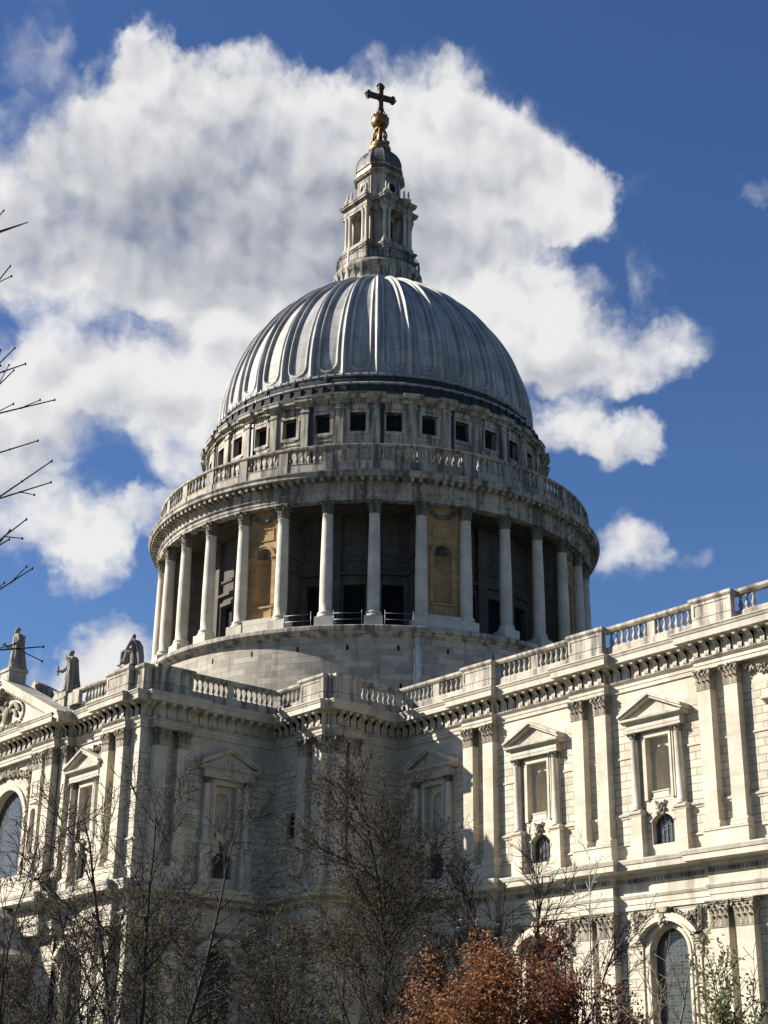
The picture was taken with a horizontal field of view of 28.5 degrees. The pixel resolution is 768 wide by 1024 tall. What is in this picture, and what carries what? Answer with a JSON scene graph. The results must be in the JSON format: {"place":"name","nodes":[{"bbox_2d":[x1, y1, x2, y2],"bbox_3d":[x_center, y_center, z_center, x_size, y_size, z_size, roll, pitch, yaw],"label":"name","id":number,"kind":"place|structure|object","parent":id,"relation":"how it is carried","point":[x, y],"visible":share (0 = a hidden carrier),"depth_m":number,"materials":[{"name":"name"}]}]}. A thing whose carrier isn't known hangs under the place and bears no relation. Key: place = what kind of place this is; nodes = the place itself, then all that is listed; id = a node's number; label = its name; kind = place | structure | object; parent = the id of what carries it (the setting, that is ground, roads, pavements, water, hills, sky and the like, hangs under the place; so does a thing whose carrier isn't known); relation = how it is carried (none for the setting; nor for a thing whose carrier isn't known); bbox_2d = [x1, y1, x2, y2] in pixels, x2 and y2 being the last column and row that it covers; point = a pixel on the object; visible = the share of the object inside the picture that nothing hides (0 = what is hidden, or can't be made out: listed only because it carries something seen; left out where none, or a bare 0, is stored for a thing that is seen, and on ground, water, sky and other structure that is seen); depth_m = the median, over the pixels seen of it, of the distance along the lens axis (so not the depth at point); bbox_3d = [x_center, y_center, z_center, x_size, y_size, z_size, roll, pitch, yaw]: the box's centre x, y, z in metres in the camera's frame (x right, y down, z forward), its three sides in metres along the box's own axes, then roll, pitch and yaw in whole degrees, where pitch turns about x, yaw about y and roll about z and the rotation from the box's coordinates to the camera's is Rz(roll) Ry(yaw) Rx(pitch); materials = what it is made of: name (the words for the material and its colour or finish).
{"place":"outdoors","nodes":[
{"label":"outdoors","id":0,"kind":"place"},
{"bbox_2d":[0,209,55,662],"bbox_3d":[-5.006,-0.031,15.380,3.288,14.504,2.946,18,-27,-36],"label":"bare tree","id":1,"kind":"object","parent":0,"point":[9,449],"visible":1,"depth_m":15.52,"materials":[{"name":"brown plant"}]},
{"bbox_2d":[0,911,204,1023],"bbox_3d":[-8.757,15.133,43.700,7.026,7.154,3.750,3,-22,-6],"label":"bare tree","id":2,"kind":"object","parent":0,"point":[93,1005],"visible":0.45,"depth_m":44.08,"materials":[{"name":"brown plant"}]},
{"bbox_2d":[0,793,227,1023],"bbox_3d":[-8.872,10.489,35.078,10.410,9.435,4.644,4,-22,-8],"label":"bare tree","id":3,"kind":"object","parent":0,"point":[37,951],"visible":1,"depth_m":36.08,"materials":[{"name":"brown plant"}]},
{"bbox_2d":[84,879,214,1023],"bbox_3d":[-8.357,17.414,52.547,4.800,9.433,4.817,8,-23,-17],"label":"young tree","id":4,"kind":"object","parent":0,"point":[151,1007],"visible":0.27,"depth_m":52.96,"materials":[{"name":"brown plant"}]},
{"bbox_2d":[0,748,327,1023],"bbox_3d":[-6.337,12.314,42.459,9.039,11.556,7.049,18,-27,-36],"label":"bare tree","id":5,"kind":"object","parent":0,"point":[143,975],"visible":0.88,"depth_m":42.43,"materials":[{"name":"brown plant"}]},
{"bbox_2d":[101,914,356,1023],"bbox_3d":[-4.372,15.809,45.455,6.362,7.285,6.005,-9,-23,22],"label":"bare tree","id":6,"kind":"object","parent":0,"point":[291,941],"visible":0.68,"depth_m":45.80,"materials":[{"name":"brown plant"}]},
{"bbox_2d":[199,893,351,1023],"bbox_3d":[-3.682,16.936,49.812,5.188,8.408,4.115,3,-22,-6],"label":"bare tree","id":7,"kind":"object","parent":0,"point":[306,977],"visible":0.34,"depth_m":50.20,"materials":[{"name":"brown plant"}]},
{"bbox_2d":[206,897,409,1023],"bbox_3d":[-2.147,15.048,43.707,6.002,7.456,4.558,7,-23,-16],"label":"bare tree","id":8,"kind":"object","parent":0,"point":[263,1007],"visible":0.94,"depth_m":43.46,"materials":[{"name":"brown plant"}]},
{"bbox_2d":[220,713,484,1023],"bbox_3d":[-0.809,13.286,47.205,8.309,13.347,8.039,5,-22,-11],"label":"budding tree","id":9,"kind":"object","parent":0,"point":[384,959],"visible":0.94,"depth_m":47.07,"materials":[{"name":"brown plant"}]},
{"bbox_2d":[0,82,767,1023],"bbox_3d":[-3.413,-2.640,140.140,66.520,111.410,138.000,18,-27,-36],"label":"cathedral","id":10,"kind":"structure","parent":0,"point":[378,530],"depth_m":113.80,"materials":[{"name":"stone"}]},
{"bbox_2d":[2,627,26,669],"bbox_3d":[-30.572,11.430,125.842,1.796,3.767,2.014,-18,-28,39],"label":"statue","id":11,"kind":"object","parent":10,"relation":"on","point":[17,659],"visible":0.88,"depth_m":125.28,"materials":[{"name":"stone"}]},
{"bbox_2d":[0,782,28,878],"bbox_3d":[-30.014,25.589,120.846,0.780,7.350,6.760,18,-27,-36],"label":"window","id":12,"kind":"structure","parent":10,"relation":"in","point":[10,796],"depth_m":121.13,"materials":[{"name":"glass"}]},
{"bbox_2d":[52,932,83,1023],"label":"window","id":13,"kind":"structure","parent":10,"relation":"in","point":[55,954],"depth_m":108.71,"materials":[{"name":"glass"}]},
{"bbox_2d":[56,650,80,691],"bbox_3d":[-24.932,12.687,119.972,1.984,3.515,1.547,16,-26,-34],"label":"statue","id":14,"kind":"object","parent":10,"relation":"on","point":[71,683],"visible":0.9,"depth_m":119.55,"materials":[{"name":"stone"}]},
{"bbox_2d":[58,748,100,889],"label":"window","id":15,"kind":"structure","parent":10,"relation":"in","point":[83,769],"depth_m":112.68,"materials":[{"name":"stone"}]},
{"bbox_2d":[117,634,143,666],"bbox_3d":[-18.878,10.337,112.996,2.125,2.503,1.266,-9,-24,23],"label":"statue","id":16,"kind":"object","parent":10,"relation":"on","point":[133,654],"visible":0.96,"depth_m":112.55,"materials":[{"name":"stone"}]},
{"bbox_2d":[209,454,211,469],"bbox_3d":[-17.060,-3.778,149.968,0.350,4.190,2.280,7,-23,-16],"label":"window frame","id":17,"kind":"structure","parent":10,"relation":"in","point":[210,463],"depth_m":150.89,"materials":[{"name":"stone"}]},
{"bbox_2d":[185,931,250,1023],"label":"window","id":18,"kind":"structure","parent":10,"relation":"in","point":[220,947],"depth_m":107.92,"materials":[{"name":"glass"}]},
{"bbox_2d":[217,440,224,479],"bbox_3d":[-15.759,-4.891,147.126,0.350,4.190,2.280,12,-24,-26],"label":"window frame","id":19,"kind":"structure","parent":10,"relation":"in","point":[221,446],"depth_m":147.68,"materials":[{"name":"stone"}]},
{"bbox_2d":[194,748,261,891],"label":"window","id":20,"kind":"structure","parent":10,"relation":"in","point":[214,798],"depth_m":111.70,"materials":[{"name":"stone"}]},
{"bbox_2d":[231,427,244,472],"bbox_3d":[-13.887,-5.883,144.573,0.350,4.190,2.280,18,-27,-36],"label":"window frame","id":21,"kind":"structure","parent":10,"relation":"in","point":[239,434],"depth_m":144.86,"materials":[{"name":"stone"}]},
{"bbox_2d":[253,418,269,462],"bbox_3d":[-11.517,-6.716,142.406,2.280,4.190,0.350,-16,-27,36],"label":"window frame","id":22,"kind":"structure","parent":10,"relation":"in","point":[266,422],"depth_m":142.48,"materials":[{"name":"stone"}]},
{"bbox_2d":[282,803,295,843],"bbox_3d":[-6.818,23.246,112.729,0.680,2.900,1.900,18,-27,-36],"label":"window","id":23,"kind":"structure","parent":10,"relation":"in","point":[292,823],"depth_m":112.93,"materials":[{"name":"glass"}]},
{"bbox_2d":[279,410,300,448],"bbox_3d":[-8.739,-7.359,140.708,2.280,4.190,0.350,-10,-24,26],"label":"window frame","id":24,"kind":"structure","parent":10,"relation":"in","point":[297,418],"depth_m":140.82,"materials":[{"name":"stone"}]},
{"bbox_2d":[312,406,334,442],"bbox_3d":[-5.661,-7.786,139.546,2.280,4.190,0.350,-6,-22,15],"label":"window frame","id":25,"kind":"structure","parent":10,"relation":"in","point":[318,411],"depth_m":139.65,"materials":[{"name":"stone"}]},
{"bbox_2d":[346,404,369,439],"bbox_3d":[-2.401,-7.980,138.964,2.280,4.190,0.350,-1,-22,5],"label":"window frame","id":26,"kind":"structure","parent":10,"relation":"in","point":[353,408],"depth_m":139.18,"materials":[{"name":"stone"}]},
{"bbox_2d":[225,587,520,639],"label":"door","id":27,"kind":"structure","parent":10,"relation":"in","point":[354,597],"depth_m":133.00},
{"bbox_2d":[384,404,406,439],"bbox_3d":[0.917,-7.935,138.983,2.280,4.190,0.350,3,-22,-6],"label":"window frame","id":28,"kind":"structure","parent":10,"relation":"in","point":[398,409],"depth_m":139.21,"materials":[{"name":"stone"}]},
{"bbox_2d":[418,407,440,444],"bbox_3d":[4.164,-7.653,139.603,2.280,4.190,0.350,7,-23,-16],"label":"window frame","id":29,"kind":"structure","parent":10,"relation":"in","point":[428,411],"depth_m":139.76,"materials":[{"name":"stone"}]},
{"bbox_2d":[402,747,458,891],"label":"window","id":30,"kind":"structure","parent":10,"relation":"in","point":[442,765],"depth_m":110.99,"materials":[{"name":"stone"}]},
{"bbox_2d":[407,932,460,1023],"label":"window","id":31,"kind":"structure","parent":10,"relation":"in","point":[455,951],"depth_m":106.87,"materials":[{"name":"stone"}]},
{"bbox_2d":[454,412,472,450],"bbox_3d":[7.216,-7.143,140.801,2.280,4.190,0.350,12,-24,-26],"label":"window frame","id":32,"kind":"structure","parent":10,"relation":"in","point":[456,415],"depth_m":141.02,"materials":[{"name":"stone"}]},
{"bbox_2d":[482,421,498,466],"bbox_3d":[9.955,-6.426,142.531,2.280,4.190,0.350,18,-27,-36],"label":"window frame","id":33,"kind":"structure","parent":10,"relation":"in","point":[487,426],"depth_m":142.69,"materials":[{"name":"stone"}]},
{"bbox_2d":[508,431,519,476],"bbox_3d":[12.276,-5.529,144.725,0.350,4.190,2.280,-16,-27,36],"label":"window frame","id":34,"kind":"structure","parent":10,"relation":"in","point":[513,438],"depth_m":145.18,"materials":[{"name":"stone"}]},
{"bbox_2d":[526,445,533,483],"bbox_3d":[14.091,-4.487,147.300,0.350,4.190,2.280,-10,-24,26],"label":"window frame","id":35,"kind":"structure","parent":10,"relation":"in","point":[529,451],"depth_m":147.90,"materials":[{"name":"stone"}]},
{"bbox_2d":[502,721,565,876],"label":"window","id":36,"kind":"structure","parent":10,"relation":"in","point":[533,743],"depth_m":102.97,"materials":[{"name":"stone"}]},
{"bbox_2d":[511,919,572,1022],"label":"window","id":37,"kind":"structure","parent":10,"relation":"in","point":[566,926],"depth_m":99.53,"materials":[{"name":"stone"}]},
{"bbox_2d":[616,692,693,858],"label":"window","id":38,"kind":"structure","parent":10,"relation":"in","point":[649,716],"depth_m":95.26,"materials":[{"name":"stone"}]},
{"bbox_2d":[632,904,706,1023],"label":"window","id":39,"kind":"structure","parent":10,"relation":"in","point":[667,923],"depth_m":91.41,"materials":[{"name":"stone"}]},
{"bbox_2d":[759,694,767,702],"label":"window","id":40,"kind":"structure","parent":10,"relation":"in","point":[765,697],"depth_m":90.17,"materials":[{"name":"stone"}]},
{"bbox_2d":[0,0,767,700],"label":"sky","id":41,"kind":"structure","parent":0,"point":[588,179],"materials":[{"name":"blue"}]},
{"bbox_2d":[356,910,591,1023],"bbox_3d":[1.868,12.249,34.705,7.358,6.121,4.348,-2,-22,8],"label":"russet tree","id":42,"kind":"object","parent":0,"point":[489,1005],"visible":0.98,"depth_m":34.49,"materials":[{"name":"brown plant"}]},
{"bbox_2d":[417,821,657,1023],"bbox_3d":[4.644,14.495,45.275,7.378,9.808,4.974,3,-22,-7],"label":"bare tree","id":43,"kind":"object","parent":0,"point":[537,910],"visible":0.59,"depth_m":45.26,"materials":[{"name":"brown plant"}]},
{"bbox_2d":[517,908,591,1023],"bbox_3d":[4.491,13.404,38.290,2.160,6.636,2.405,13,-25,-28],"label":"red leaved tree","id":44,"kind":"object","parent":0,"point":[554,940],"visible":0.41,"depth_m":39.16,"materials":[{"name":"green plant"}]},
{"bbox_2d":[519,962,656,1023],"bbox_3d":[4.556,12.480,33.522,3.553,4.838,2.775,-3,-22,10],"label":"red leaved tree","id":45,"kind":"object","parent":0,"point":[560,1006],"visible":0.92,"depth_m":33.96,"materials":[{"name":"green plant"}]},
{"bbox_2d":[564,826,630,1023],"bbox_3d":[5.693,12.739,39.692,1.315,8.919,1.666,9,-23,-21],"label":"sapling","id":46,"kind":"object","parent":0,"point":[589,925],"visible":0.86,"depth_m":40.30,"materials":[{"name":"brown plant"}]},
{"bbox_2d":[587,908,766,1023],"bbox_3d":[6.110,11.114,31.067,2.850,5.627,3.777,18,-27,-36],"label":"bare tree","id":47,"kind":"object","parent":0,"point":[660,995],"visible":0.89,"depth_m":31.53,"materials":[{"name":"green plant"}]},
{"bbox_2d":[681,931,767,1023],"bbox_3d":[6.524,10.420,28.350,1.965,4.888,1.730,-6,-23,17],"label":"young tree","id":48,"kind":"object","parent":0,"point":[722,1014],"visible":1,"depth_m":28.69,"materials":[{"name":"green plant"}]}
]}

